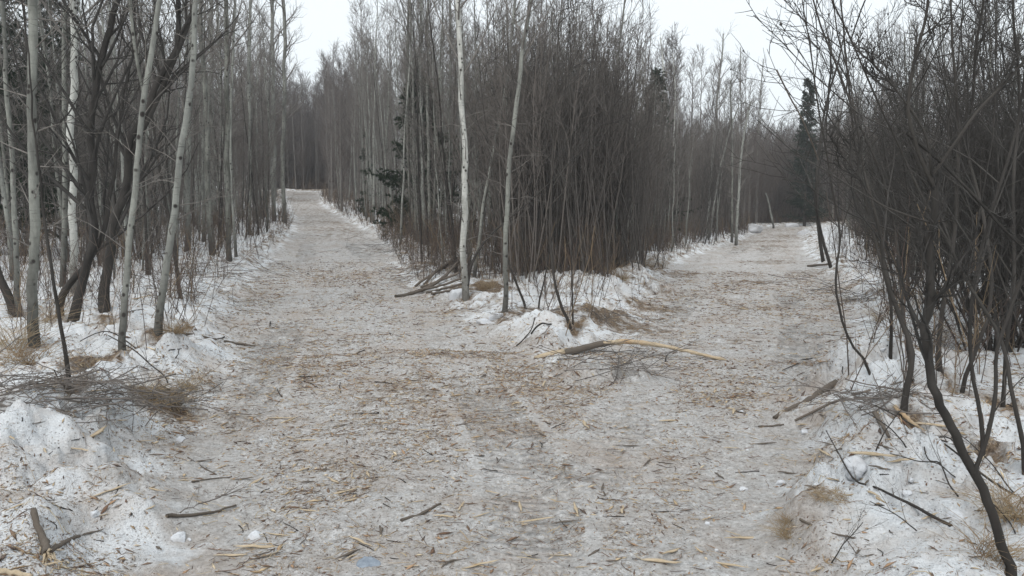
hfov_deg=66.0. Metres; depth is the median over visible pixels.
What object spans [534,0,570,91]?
aspen sapling
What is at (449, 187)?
aspen sapling
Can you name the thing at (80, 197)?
willow shrub
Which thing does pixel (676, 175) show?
aspen sapling
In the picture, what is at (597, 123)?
willow shrub
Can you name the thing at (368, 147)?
aspen sapling
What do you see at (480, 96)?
aspen sapling
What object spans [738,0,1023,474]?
alder tree
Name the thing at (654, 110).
aspen sapling
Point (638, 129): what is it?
aspen sapling
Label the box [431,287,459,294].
pile branch
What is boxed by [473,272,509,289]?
grass tuft
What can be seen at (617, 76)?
willow shrub
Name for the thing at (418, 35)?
aspen tree
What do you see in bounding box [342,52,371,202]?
aspen tree
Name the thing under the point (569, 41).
alder tree
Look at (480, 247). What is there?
alder tree
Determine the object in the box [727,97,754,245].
aspen tree
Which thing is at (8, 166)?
willow shrub
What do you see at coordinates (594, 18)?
alder sapling
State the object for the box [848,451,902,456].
wood splinter
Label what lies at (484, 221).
willow shrub
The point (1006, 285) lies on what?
alder shrub
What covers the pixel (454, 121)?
alder sapling
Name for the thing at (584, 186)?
willow shrub
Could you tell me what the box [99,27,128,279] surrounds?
aspen sapling
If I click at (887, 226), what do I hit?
alder shrub
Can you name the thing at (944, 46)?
aspen sapling
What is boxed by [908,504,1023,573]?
grass tuft
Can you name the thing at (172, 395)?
grass tuft
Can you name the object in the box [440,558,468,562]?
bark piece
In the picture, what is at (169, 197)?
alder sapling
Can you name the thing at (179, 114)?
aspen tree
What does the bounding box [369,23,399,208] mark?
aspen tree
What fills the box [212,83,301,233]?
willow shrub
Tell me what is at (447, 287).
pile branch
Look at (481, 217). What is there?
aspen tree
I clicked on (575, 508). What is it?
wood splinter
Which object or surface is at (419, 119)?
aspen sapling
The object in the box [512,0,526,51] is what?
aspen sapling
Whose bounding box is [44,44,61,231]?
aspen sapling
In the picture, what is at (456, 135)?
alder sapling
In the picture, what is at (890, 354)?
alder tree
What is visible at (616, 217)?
aspen sapling
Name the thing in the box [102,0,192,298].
alder sapling
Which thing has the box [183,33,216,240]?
aspen sapling
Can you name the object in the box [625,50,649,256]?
aspen sapling
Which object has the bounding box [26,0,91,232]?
aspen tree
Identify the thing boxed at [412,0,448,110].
aspen tree
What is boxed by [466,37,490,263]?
aspen sapling
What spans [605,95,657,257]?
willow shrub
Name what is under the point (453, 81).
aspen tree
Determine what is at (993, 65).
alder sapling
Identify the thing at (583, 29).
aspen sapling
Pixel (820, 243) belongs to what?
alder tree
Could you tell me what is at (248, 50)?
aspen tree
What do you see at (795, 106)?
bare shoot
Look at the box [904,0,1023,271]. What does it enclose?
alder shrub
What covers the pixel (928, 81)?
alder sapling
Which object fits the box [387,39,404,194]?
aspen tree
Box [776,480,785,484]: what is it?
snow clod
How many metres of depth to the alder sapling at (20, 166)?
15.13 m
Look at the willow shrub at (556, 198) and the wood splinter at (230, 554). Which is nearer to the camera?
the wood splinter at (230, 554)
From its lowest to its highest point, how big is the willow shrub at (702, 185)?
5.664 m
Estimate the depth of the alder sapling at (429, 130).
24.15 m
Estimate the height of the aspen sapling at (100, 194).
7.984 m
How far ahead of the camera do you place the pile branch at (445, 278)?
14.73 m
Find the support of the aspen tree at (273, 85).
on the ground
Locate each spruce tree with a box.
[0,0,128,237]
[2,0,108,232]
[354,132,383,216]
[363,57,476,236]
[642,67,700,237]
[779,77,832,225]
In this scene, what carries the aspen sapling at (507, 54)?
on the ground
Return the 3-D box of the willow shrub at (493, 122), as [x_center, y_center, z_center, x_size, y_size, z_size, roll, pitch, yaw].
[-0.255,-3.076,17.955,2.993,5.646,2.104,2,6,20]
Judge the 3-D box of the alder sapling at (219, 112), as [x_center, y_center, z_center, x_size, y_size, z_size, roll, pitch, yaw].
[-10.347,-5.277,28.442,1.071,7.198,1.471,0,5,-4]
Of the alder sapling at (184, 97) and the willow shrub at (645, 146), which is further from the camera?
the willow shrub at (645, 146)
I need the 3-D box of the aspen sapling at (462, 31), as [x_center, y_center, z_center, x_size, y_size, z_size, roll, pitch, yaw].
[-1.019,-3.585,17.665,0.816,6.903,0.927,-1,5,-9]
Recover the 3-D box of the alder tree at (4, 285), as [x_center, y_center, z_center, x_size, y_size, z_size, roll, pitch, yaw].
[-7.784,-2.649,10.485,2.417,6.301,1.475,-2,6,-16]
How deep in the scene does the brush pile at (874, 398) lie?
5.23 m
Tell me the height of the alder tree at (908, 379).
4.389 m
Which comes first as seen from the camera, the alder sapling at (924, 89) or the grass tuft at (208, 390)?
the grass tuft at (208, 390)
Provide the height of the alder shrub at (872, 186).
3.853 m
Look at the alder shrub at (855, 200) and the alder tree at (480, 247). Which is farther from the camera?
the alder shrub at (855, 200)
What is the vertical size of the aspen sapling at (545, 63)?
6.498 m
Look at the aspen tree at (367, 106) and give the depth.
42.28 m
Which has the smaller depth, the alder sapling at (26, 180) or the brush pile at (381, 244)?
the alder sapling at (26, 180)
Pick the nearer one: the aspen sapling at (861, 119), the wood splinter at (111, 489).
the wood splinter at (111, 489)
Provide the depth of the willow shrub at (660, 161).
28.41 m
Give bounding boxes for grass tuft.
[0,286,104,322]
[0,290,105,352]
[0,330,85,370]
[52,351,115,370]
[102,337,147,354]
[113,368,237,414]
[119,371,184,396]
[134,378,214,407]
[142,313,205,334]
[164,364,218,390]
[469,277,500,290]
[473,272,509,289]
[562,317,591,327]
[587,260,632,274]
[617,269,647,281]
[635,253,662,266]
[646,251,678,267]
[751,512,808,546]
[766,503,799,527]
[794,476,855,511]
[849,300,899,321]
[896,318,966,342]
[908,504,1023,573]
[926,461,1023,533]
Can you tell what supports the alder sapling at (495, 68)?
on the ground
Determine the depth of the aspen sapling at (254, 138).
34.62 m
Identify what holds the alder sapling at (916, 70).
on the ground
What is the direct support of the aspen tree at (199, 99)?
on the ground
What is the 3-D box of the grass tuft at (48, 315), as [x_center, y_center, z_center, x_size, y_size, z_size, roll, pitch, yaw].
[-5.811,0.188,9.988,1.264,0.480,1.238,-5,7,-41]
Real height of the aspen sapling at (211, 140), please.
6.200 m
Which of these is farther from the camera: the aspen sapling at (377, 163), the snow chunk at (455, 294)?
the aspen sapling at (377, 163)
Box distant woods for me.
[1,0,1021,237]
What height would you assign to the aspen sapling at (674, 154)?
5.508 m
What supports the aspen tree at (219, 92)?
on the ground
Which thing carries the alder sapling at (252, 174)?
on the ground
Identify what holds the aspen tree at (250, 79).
on the ground
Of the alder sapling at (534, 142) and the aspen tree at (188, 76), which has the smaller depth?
the alder sapling at (534, 142)
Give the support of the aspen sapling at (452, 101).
on the ground
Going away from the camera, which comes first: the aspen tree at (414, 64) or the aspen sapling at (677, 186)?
the aspen sapling at (677, 186)
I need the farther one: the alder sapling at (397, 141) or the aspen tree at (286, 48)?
the aspen tree at (286, 48)
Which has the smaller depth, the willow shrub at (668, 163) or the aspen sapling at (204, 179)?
the aspen sapling at (204, 179)
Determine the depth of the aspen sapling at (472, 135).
20.74 m
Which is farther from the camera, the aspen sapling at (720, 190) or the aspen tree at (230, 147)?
the aspen sapling at (720, 190)
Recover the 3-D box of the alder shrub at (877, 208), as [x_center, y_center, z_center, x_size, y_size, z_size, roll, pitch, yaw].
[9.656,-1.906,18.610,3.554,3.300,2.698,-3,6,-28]
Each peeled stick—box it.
[872,411,890,437]
[893,404,924,429]
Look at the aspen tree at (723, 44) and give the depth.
60.69 m
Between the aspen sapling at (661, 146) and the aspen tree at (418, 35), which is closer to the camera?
the aspen tree at (418, 35)
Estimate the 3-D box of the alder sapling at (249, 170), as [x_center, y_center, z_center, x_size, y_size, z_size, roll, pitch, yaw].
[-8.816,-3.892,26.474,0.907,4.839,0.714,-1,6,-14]
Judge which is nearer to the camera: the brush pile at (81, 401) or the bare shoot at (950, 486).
the bare shoot at (950, 486)
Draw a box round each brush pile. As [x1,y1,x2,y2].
[0,316,206,419]
[0,342,251,445]
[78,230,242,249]
[110,259,255,310]
[136,245,300,284]
[313,223,457,256]
[347,231,499,283]
[460,298,578,319]
[527,332,705,389]
[554,300,648,328]
[598,334,702,383]
[756,262,981,305]
[767,345,980,430]
[826,294,1023,349]
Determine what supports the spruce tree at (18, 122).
on the ground
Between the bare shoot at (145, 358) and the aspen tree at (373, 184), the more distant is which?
the aspen tree at (373, 184)
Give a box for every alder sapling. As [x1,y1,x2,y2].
[0,0,54,254]
[0,2,26,214]
[0,63,43,272]
[7,64,47,261]
[43,0,119,263]
[49,1,96,240]
[75,59,116,252]
[99,3,159,259]
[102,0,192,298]
[105,0,171,274]
[119,52,162,224]
[122,2,168,241]
[138,20,188,259]
[139,0,201,264]
[149,0,209,269]
[182,92,203,244]
[198,14,234,240]
[200,28,243,249]
[208,93,234,237]
[209,37,235,211]
[229,31,266,234]
[235,114,251,235]
[239,100,261,236]
[241,111,258,215]
[243,120,253,205]
[245,106,264,220]
[246,121,265,224]
[247,125,261,230]
[252,77,271,210]
[253,67,280,213]
[362,50,397,232]
[384,124,401,197]
[385,83,401,194]
[390,104,405,197]
[395,96,420,245]
[397,0,449,259]
[398,0,438,257]
[402,115,422,228]
[405,0,444,236]
[407,28,470,264]
[411,39,443,219]
[417,0,459,271]
[435,0,475,255]
[445,53,475,223]
[446,46,476,225]
[454,46,481,238]
[466,80,495,237]
[469,78,491,228]
[475,0,528,263]
[479,0,501,231]
[508,7,539,240]
[516,20,571,249]
[522,51,553,245]
[525,0,552,242]
[533,13,581,272]
[565,0,606,241]
[584,2,605,83]
[597,23,629,255]
[600,105,625,259]
[606,9,650,266]
[630,54,658,244]
[636,77,659,258]
[637,94,658,222]
[864,102,887,259]
[877,0,912,267]
[882,10,929,264]
[895,37,933,264]
[896,1,952,283]
[898,17,966,309]
[898,19,945,232]
[905,72,929,235]
[917,43,932,118]
[935,22,991,248]
[936,0,992,237]
[953,0,1016,280]
[957,0,994,158]
[959,0,1023,297]
[976,0,1015,268]
[993,33,1023,122]
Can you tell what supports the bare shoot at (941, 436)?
on the ground
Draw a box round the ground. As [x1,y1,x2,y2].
[0,187,1023,575]
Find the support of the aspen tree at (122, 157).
on the ground
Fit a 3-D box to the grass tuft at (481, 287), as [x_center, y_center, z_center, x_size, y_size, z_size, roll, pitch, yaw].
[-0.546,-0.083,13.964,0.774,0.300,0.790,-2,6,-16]
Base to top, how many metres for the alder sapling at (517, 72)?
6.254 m
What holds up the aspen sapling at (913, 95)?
on the ground
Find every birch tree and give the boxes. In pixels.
[38,0,113,292]
[426,0,510,300]
[648,29,677,217]
[666,49,685,224]
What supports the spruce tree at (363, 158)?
on the ground
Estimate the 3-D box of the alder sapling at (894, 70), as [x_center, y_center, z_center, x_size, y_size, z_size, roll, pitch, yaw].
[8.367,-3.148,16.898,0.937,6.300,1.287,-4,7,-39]
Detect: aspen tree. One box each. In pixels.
[0,0,54,316]
[0,0,113,347]
[0,5,41,218]
[0,15,28,237]
[0,129,40,279]
[5,0,85,261]
[25,0,109,286]
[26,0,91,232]
[27,0,68,227]
[50,0,241,350]
[51,0,150,277]
[61,1,141,255]
[78,4,110,207]
[79,0,117,146]
[80,0,143,169]
[90,0,130,226]
[98,5,129,205]
[111,0,241,335]
[118,0,166,233]
[118,1,184,241]
[132,0,183,226]
[142,28,176,217]
[154,4,180,196]
[159,1,200,217]
[165,0,235,251]
[170,1,202,221]
[170,2,216,227]
[172,49,193,215]
[175,1,216,213]
[183,0,255,254]
[184,0,240,219]
[184,4,221,201]
[185,0,224,241]
[188,0,282,261]
[194,0,240,221]
[194,0,250,212]
[197,0,254,216]
[199,0,265,256]
[202,0,263,205]
[214,0,277,234]
[222,38,241,205]
[229,13,264,214]
[234,2,265,201]
[235,0,270,218]
[236,15,264,121]
[238,17,270,160]
[241,14,270,210]
[242,1,280,220]
[247,5,280,193]
[250,0,296,219]
[250,44,269,206]
[254,22,278,196]
[259,0,310,222]
[324,77,342,205]
[325,89,345,178]
[334,40,360,202]
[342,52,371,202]
[342,79,357,195]
[344,30,373,214]
[346,77,363,213]
[347,68,365,213]
[348,16,375,215]
[348,21,380,208]
[348,50,371,148]
[351,2,389,187]
[351,25,380,196]
[352,6,397,212]
[358,0,393,221]
[361,70,385,196]
[363,0,439,232]
[363,22,393,216]
[368,49,389,196]
[369,1,404,226]
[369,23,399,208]
[369,27,402,213]
[372,51,384,170]
[376,2,411,223]
[376,25,403,205]
[380,0,453,242]
[382,86,396,200]
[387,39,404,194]
[389,0,441,242]
[390,0,452,246]
[392,1,437,191]
[394,0,442,202]
[398,0,434,204]
[410,4,445,167]
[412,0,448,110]
[423,0,468,220]
[424,0,456,197]
[425,0,475,212]
[428,3,447,144]
[432,0,474,236]
[432,15,452,171]
[433,22,471,183]
[441,0,497,230]
[441,2,489,205]
[456,47,480,208]
[468,0,505,240]
[468,0,576,277]
[469,0,553,312]
[469,14,488,149]
[480,1,510,220]
[491,0,522,65]
[518,0,548,69]
[526,0,550,62]
[594,0,654,102]
[704,18,740,146]
[709,103,742,236]
[719,77,749,242]
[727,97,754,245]
[728,47,756,145]
[752,59,766,219]
[765,193,774,227]
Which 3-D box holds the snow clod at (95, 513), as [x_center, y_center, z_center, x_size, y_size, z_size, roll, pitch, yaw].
[-1.992,1.078,3.765,0.047,0.035,0.060,-4,7,-6]
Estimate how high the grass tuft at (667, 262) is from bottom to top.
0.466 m
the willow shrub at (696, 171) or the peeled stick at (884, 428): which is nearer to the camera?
the peeled stick at (884, 428)
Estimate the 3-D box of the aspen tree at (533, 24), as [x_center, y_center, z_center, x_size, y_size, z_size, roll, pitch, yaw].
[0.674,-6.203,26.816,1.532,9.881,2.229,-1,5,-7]
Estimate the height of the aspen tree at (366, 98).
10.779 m
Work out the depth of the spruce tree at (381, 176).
27.38 m
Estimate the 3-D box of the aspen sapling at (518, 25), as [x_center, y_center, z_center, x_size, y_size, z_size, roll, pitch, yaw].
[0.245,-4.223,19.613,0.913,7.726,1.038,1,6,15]
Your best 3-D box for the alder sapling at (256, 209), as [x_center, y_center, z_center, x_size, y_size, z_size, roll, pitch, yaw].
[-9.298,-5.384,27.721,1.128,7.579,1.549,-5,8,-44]
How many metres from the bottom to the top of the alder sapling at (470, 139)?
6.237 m
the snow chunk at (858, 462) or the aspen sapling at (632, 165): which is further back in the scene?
the aspen sapling at (632, 165)
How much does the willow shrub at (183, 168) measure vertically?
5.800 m
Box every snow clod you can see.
[90,510,99,517]
[170,531,185,542]
[176,436,185,441]
[247,530,260,539]
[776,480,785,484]
[800,429,807,434]
[901,490,911,496]
[945,510,963,520]
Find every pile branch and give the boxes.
[414,264,449,286]
[420,271,458,287]
[423,257,457,284]
[423,277,461,289]
[426,283,461,292]
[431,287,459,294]
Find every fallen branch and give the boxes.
[164,329,216,339]
[165,473,256,517]
[187,457,231,473]
[191,477,230,482]
[224,340,254,346]
[394,261,459,297]
[400,503,440,521]
[758,424,783,426]
[773,379,837,418]
[794,364,907,421]
[799,518,868,540]
[807,260,856,266]
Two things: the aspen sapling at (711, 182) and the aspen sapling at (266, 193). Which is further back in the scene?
the aspen sapling at (711, 182)
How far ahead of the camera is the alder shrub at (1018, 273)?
7.76 m
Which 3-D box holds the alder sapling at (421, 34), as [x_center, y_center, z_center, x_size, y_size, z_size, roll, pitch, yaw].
[-1.618,-3.104,18.155,1.109,5.704,1.174,3,6,32]
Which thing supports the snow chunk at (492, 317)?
on the ground
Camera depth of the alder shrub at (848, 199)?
32.12 m
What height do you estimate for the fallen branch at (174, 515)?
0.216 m
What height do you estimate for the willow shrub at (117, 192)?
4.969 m
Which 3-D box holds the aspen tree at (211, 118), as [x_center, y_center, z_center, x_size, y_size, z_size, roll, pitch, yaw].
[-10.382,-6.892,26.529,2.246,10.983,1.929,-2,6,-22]
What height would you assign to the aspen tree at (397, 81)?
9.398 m
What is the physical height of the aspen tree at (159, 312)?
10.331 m
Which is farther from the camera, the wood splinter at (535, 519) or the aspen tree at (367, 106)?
the aspen tree at (367, 106)
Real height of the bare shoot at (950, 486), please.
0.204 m
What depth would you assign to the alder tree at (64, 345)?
5.34 m
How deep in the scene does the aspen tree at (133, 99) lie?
25.51 m
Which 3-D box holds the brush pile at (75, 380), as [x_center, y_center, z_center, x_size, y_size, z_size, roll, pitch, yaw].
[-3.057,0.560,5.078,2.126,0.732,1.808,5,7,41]
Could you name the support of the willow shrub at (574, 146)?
on the ground
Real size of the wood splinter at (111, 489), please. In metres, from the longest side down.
0.199 x 0.022 x 0.009 m
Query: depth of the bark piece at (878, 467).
3.91 m
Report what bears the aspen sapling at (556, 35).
on the ground
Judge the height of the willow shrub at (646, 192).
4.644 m
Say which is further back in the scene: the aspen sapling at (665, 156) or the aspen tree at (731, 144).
the aspen tree at (731, 144)
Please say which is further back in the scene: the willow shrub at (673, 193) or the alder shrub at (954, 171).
the willow shrub at (673, 193)
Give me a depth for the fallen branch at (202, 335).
8.86 m
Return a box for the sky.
[1,0,1023,187]
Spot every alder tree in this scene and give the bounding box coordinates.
[0,0,170,322]
[0,78,37,316]
[6,0,185,390]
[48,0,264,313]
[55,0,212,315]
[463,0,526,308]
[468,71,630,285]
[492,0,604,323]
[505,0,600,330]
[538,50,596,308]
[725,0,903,374]
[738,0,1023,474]
[758,0,929,417]
[760,0,892,358]
[762,0,913,382]
[783,0,859,267]
[790,0,870,261]
[814,0,1023,575]
[853,0,1023,392]
[870,0,1023,457]
[880,0,1023,406]
[890,0,1022,372]
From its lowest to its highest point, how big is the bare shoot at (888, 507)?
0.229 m
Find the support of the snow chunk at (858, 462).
on the ground
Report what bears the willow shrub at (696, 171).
on the ground
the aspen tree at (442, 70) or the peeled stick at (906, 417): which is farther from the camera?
the aspen tree at (442, 70)
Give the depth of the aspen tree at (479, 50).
43.23 m
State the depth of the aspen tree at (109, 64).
33.71 m
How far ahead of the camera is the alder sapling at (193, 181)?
23.23 m
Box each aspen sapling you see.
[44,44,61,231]
[68,0,116,261]
[79,67,106,247]
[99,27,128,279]
[112,0,152,247]
[114,4,173,274]
[120,0,165,253]
[122,1,164,270]
[143,0,208,264]
[152,1,183,241]
[158,0,183,209]
[171,1,204,219]
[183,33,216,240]
[191,76,212,230]
[194,42,222,244]
[197,85,212,228]
[214,44,244,232]
[237,96,247,221]
[240,82,258,220]
[255,32,279,231]
[351,128,361,214]
[352,63,375,222]
[354,79,376,206]
[356,79,371,220]
[358,120,367,213]
[359,69,379,208]
[370,99,381,219]
[371,131,383,216]
[374,0,425,242]
[375,116,381,206]
[377,107,388,201]
[380,96,398,211]
[383,26,404,209]
[383,65,398,201]
[384,78,399,209]
[392,63,406,199]
[396,59,421,241]
[401,27,431,243]
[403,27,428,218]
[409,107,420,243]
[416,0,456,254]
[418,15,450,262]
[425,31,453,245]
[427,84,455,253]
[434,62,455,213]
[440,0,473,211]
[442,31,476,253]
[446,2,480,268]
[448,29,474,238]
[459,21,483,252]
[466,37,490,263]
[469,33,487,212]
[473,35,498,244]
[484,0,511,213]
[484,13,521,266]
[492,3,517,225]
[498,0,524,196]
[512,0,525,93]
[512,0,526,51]
[534,0,565,263]
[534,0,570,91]
[537,22,563,225]
[545,0,582,105]
[546,0,563,219]
[547,54,574,268]
[560,1,589,87]
[563,0,598,220]
[577,1,612,231]
[578,5,591,86]
[604,1,623,218]
[612,12,635,241]
[624,30,659,258]
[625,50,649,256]
[628,56,642,248]
[629,46,648,252]
[630,51,648,251]
[649,74,663,214]
[650,94,667,243]
[653,105,665,235]
[656,92,675,227]
[659,105,675,234]
[665,139,676,238]
[666,93,684,251]
[667,102,675,235]
[671,124,685,245]
[672,123,687,227]
[679,123,697,246]
[679,128,689,238]
[682,119,699,241]
[694,105,707,163]
[704,135,720,237]
[705,121,720,239]
[707,120,718,239]
[708,111,728,236]
[713,129,726,240]
[839,101,852,243]
[847,47,874,249]
[892,17,925,249]
[901,1,931,184]
[902,17,925,278]
[911,44,938,124]
[927,0,964,155]
[945,21,979,289]
[952,0,999,115]
[976,2,1011,122]
[1001,1,1023,124]
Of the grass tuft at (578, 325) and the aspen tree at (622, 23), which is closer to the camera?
the grass tuft at (578, 325)
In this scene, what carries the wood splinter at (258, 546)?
on the ground
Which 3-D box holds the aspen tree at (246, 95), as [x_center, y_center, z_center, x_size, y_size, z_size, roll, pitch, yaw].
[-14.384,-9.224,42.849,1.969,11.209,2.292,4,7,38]
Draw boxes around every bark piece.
[81,528,104,535]
[248,551,282,560]
[335,548,360,558]
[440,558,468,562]
[554,520,577,522]
[869,465,890,469]
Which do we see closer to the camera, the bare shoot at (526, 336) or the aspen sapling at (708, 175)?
the bare shoot at (526, 336)
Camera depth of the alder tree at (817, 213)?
20.03 m
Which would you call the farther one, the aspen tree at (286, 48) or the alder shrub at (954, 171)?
the aspen tree at (286, 48)
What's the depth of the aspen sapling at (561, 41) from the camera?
21.28 m
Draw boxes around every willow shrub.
[0,4,58,256]
[0,96,29,254]
[1,71,42,199]
[12,44,113,260]
[13,51,107,271]
[24,72,151,247]
[58,53,164,263]
[87,43,210,258]
[132,91,183,215]
[169,75,219,231]
[170,93,216,221]
[194,118,246,220]
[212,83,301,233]
[218,95,253,218]
[398,8,564,273]
[438,22,552,261]
[447,0,633,274]
[447,31,548,266]
[451,32,559,278]
[455,0,621,282]
[464,5,556,272]
[465,1,581,278]
[470,0,611,275]
[479,0,639,276]
[479,88,555,268]
[490,0,642,272]
[518,16,636,268]
[525,32,613,265]
[530,50,616,233]
[535,7,657,273]
[538,44,654,271]
[543,17,644,271]
[546,0,660,272]
[547,48,643,255]
[549,0,667,272]
[555,1,647,254]
[572,47,682,265]
[582,7,687,266]
[588,26,698,266]
[602,72,660,218]
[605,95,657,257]
[613,54,729,267]
[617,145,670,248]
[625,116,680,239]
[636,135,666,247]
[637,118,673,245]
[638,101,699,250]
[638,116,676,250]
[643,113,675,233]
[647,113,693,242]
[650,145,690,241]
[663,121,699,235]
[665,135,687,226]
[667,150,694,222]
[671,119,715,239]
[674,106,761,244]
[684,132,728,234]
[685,129,722,235]
[689,122,735,244]
[692,138,735,233]
[694,130,733,235]
[713,135,752,236]
[714,150,748,232]
[718,155,734,223]
[719,154,749,233]
[720,143,756,233]
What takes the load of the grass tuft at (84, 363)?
on the ground
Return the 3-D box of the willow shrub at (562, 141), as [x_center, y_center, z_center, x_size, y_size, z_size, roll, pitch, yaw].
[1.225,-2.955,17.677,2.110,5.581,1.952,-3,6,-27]
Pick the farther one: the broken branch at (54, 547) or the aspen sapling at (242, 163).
the aspen sapling at (242, 163)
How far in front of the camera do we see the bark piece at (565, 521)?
4.08 m
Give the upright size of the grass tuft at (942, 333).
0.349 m
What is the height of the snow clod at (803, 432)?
0.058 m
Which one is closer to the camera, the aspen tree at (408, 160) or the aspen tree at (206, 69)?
the aspen tree at (408, 160)
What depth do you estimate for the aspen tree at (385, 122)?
51.10 m
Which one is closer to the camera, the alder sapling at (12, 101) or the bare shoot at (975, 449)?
the bare shoot at (975, 449)
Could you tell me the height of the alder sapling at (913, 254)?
4.050 m
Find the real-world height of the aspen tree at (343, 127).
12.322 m
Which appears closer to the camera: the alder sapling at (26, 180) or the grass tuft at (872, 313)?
the grass tuft at (872, 313)
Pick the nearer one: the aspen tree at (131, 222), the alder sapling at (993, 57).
the aspen tree at (131, 222)
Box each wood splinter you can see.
[43,560,67,565]
[90,425,106,436]
[93,483,129,495]
[216,554,247,555]
[238,544,275,548]
[334,487,357,493]
[348,535,372,546]
[435,514,457,517]
[460,559,499,568]
[516,517,552,522]
[573,502,578,514]
[641,558,679,563]
[662,548,678,553]
[716,562,748,567]
[724,536,753,538]
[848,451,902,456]
[886,458,916,461]
[912,422,961,427]
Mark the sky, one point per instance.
(326, 22)
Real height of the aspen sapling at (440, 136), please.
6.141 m
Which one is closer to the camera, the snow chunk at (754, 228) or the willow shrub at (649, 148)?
the willow shrub at (649, 148)
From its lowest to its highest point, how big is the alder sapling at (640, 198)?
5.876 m
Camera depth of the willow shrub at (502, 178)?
15.13 m
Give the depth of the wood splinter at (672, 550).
3.67 m
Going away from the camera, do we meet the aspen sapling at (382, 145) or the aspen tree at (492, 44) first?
the aspen tree at (492, 44)
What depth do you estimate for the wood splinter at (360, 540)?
3.81 m
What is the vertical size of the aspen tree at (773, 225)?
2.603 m
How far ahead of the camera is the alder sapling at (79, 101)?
16.78 m
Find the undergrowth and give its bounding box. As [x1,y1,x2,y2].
[0,177,1023,396]
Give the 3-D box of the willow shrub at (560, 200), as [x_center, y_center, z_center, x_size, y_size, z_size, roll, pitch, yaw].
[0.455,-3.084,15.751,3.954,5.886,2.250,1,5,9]
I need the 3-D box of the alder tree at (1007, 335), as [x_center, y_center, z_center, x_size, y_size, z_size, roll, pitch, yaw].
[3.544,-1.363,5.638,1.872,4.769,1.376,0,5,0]
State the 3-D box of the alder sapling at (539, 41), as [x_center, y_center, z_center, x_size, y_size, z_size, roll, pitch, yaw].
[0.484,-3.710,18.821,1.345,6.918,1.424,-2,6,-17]
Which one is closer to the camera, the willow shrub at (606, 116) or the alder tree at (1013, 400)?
the alder tree at (1013, 400)
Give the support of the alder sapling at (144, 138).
on the ground
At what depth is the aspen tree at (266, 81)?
41.62 m
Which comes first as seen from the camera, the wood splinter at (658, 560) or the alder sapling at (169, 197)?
the wood splinter at (658, 560)
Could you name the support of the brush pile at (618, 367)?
on the ground
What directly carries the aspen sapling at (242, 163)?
on the ground
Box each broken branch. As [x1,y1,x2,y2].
[30,507,62,568]
[51,534,80,551]
[534,339,725,360]
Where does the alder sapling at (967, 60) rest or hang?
on the ground
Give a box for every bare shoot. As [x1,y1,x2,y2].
[80,320,157,348]
[108,332,167,383]
[516,317,536,345]
[530,322,551,333]
[776,69,818,159]
[826,430,952,526]
[831,501,888,562]
[859,475,916,530]
[864,398,905,447]
[870,387,912,450]
[875,405,1016,495]
[880,410,955,477]
[924,435,958,496]
[937,431,988,458]
[945,428,1013,491]
[965,468,1015,533]
[987,370,1023,424]
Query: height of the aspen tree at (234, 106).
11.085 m
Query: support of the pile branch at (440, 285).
on the ground
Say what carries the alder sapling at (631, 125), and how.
on the ground
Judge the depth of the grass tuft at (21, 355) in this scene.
6.97 m
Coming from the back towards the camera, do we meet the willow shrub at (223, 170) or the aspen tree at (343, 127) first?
the aspen tree at (343, 127)
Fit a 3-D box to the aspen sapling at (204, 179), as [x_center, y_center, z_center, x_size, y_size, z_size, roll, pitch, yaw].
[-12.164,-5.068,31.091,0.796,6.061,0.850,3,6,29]
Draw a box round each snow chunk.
[449,288,461,300]
[476,318,491,324]
[489,313,502,320]
[747,224,762,232]
[785,223,798,226]
[797,229,808,234]
[843,455,866,479]
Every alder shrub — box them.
[776,0,1023,351]
[804,17,1007,299]
[815,0,1023,325]
[815,107,980,274]
[817,79,987,310]
[823,140,895,246]
[828,131,913,260]
[829,162,880,241]
[833,178,888,247]
[834,162,882,244]
[840,147,952,271]
[845,115,969,240]
[852,0,1023,349]
[855,0,1023,345]
[857,0,1023,340]
[860,175,910,262]
[861,26,1023,352]
[871,26,1022,295]
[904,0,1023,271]
[906,121,1023,322]
[913,92,1023,309]
[921,38,1023,288]
[934,79,1023,315]
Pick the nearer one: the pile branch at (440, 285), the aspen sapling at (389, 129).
the pile branch at (440, 285)
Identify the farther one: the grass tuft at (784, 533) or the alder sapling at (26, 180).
the alder sapling at (26, 180)
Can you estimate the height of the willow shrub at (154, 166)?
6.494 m
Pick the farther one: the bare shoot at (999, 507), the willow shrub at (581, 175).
the willow shrub at (581, 175)
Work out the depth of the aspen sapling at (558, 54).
18.82 m
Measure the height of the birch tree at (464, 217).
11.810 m
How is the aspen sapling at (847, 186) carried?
on the ground
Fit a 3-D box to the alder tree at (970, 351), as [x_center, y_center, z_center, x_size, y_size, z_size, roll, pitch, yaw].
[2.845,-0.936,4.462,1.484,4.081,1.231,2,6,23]
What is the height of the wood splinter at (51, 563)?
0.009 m
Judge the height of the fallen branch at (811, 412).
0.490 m
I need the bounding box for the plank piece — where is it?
[0,568,32,575]
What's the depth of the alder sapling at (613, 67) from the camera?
18.73 m
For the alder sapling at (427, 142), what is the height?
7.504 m
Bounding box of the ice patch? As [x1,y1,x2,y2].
[356,556,380,567]
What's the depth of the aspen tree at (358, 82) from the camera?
48.63 m
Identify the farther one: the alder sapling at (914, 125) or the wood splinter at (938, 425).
the alder sapling at (914, 125)
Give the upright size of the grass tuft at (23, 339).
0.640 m
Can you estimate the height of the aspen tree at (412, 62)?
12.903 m
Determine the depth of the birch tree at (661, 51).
43.99 m
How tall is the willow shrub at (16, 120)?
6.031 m
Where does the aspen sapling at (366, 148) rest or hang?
on the ground
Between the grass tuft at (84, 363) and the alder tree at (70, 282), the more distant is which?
the alder tree at (70, 282)
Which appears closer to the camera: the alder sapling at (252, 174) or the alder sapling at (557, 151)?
the alder sapling at (557, 151)

